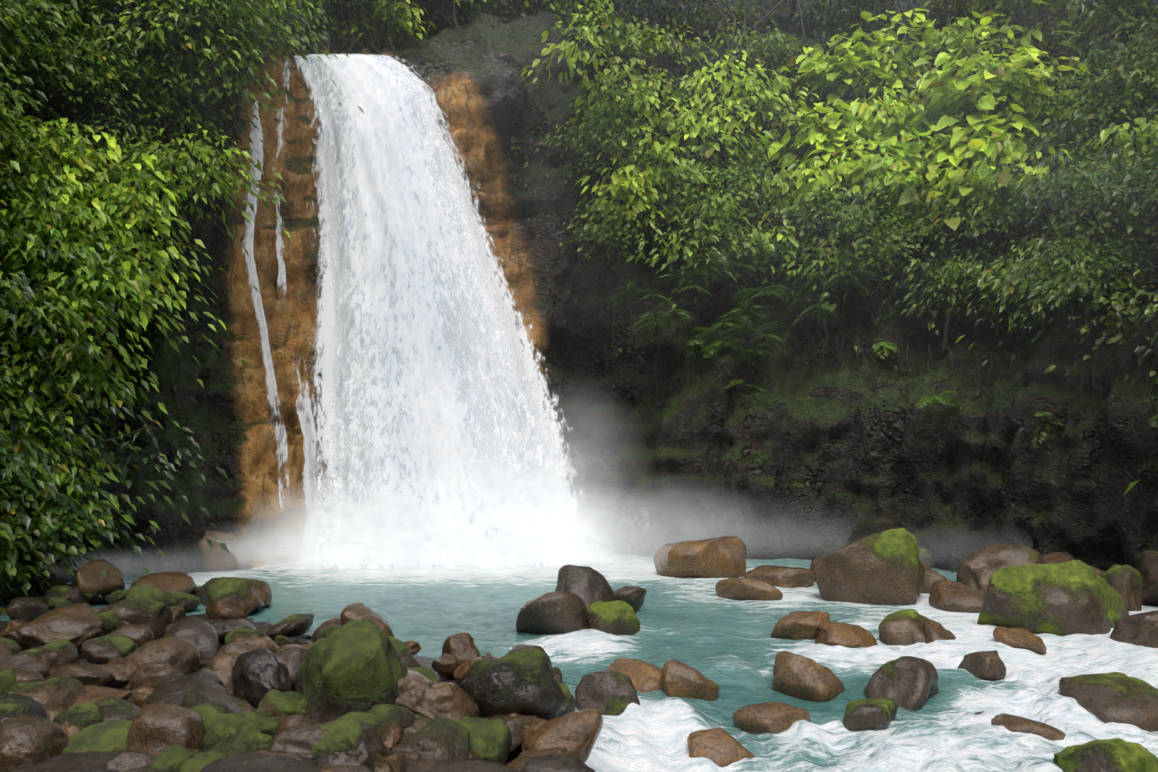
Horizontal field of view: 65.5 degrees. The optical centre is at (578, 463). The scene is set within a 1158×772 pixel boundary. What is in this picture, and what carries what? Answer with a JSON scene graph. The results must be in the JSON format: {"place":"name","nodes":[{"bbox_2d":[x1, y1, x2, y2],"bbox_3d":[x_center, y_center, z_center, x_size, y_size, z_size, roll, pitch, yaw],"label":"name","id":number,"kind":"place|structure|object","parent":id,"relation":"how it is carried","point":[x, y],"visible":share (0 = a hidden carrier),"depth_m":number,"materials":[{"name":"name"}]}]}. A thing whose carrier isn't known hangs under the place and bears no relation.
{"place":"outdoors","nodes":[
{"label":"outdoors","id":0,"kind":"place"},
{"bbox_2d":[0,0,1157,588],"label":"cliff rock","id":1,"kind":"object","parent":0,"point":[866,446],"depth_m":16.11,"materials":[{"name":"black stone"}]},
{"bbox_2d":[241,101,293,545],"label":"side stream","id":2,"kind":"structure","parent":1,"relation":"on","point":[256,135],"depth_m":15.57,"materials":[{"name":"liquid"}]},
{"bbox_2d":[272,59,290,299],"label":"side stream","id":3,"kind":"structure","parent":1,"relation":"on","point":[281,279],"depth_m":16.35,"materials":[{"name":"liquid"}]},
{"bbox_2d":[293,353,321,535],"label":"side stream","id":4,"kind":"structure","parent":1,"relation":"on","point":[309,432],"depth_m":15.70,"materials":[{"name":"liquid"}]},
{"bbox_2d":[287,54,631,568],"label":"waterfall","id":5,"kind":"structure","parent":1,"relation":"on","point":[428,389],"depth_m":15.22,"materials":[{"name":"white liquid"}]},
{"bbox_2d":[0,0,1157,616],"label":"forest foliage","id":6,"kind":"object","parent":1,"relation":"on","point":[78,238],"depth_m":15.44,"materials":[{"name":"green plant"}]},
{"bbox_2d":[0,554,1157,771],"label":"river water","id":7,"kind":"structure","parent":0,"point":[730,648],"depth_m":7.91,"materials":[{"name":"liquid"}]},
{"bbox_2d":[3,0,1157,582],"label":"spray mist","id":8,"kind":"structure","parent":0,"point":[569,532],"depth_m":13.80,"materials":[{"name":"white liquid"}]},
{"bbox_3d":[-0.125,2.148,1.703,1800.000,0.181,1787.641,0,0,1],"label":"ground","id":9,"kind":"structure","parent":0,"visible":0},
{"bbox_2d":[0,613,521,763],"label":"river bank gravel","id":10,"kind":"structure","parent":9,"relation":"on","point":[303,639],"depth_m":8.38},
{"bbox_2d":[0,528,1157,771],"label":"boulders","id":11,"kind":"object","parent":9,"relation":"on","point":[354,688],"visible":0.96,"depth_m":6.27,"materials":[{"name":"brown stone"}]},
{"bbox_2d":[0,0,1157,565],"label":"tree branches","id":12,"kind":"object","parent":9,"relation":"on","point":[654,20],"depth_m":17.03,"materials":[{"name":"brown plant"}]}
]}

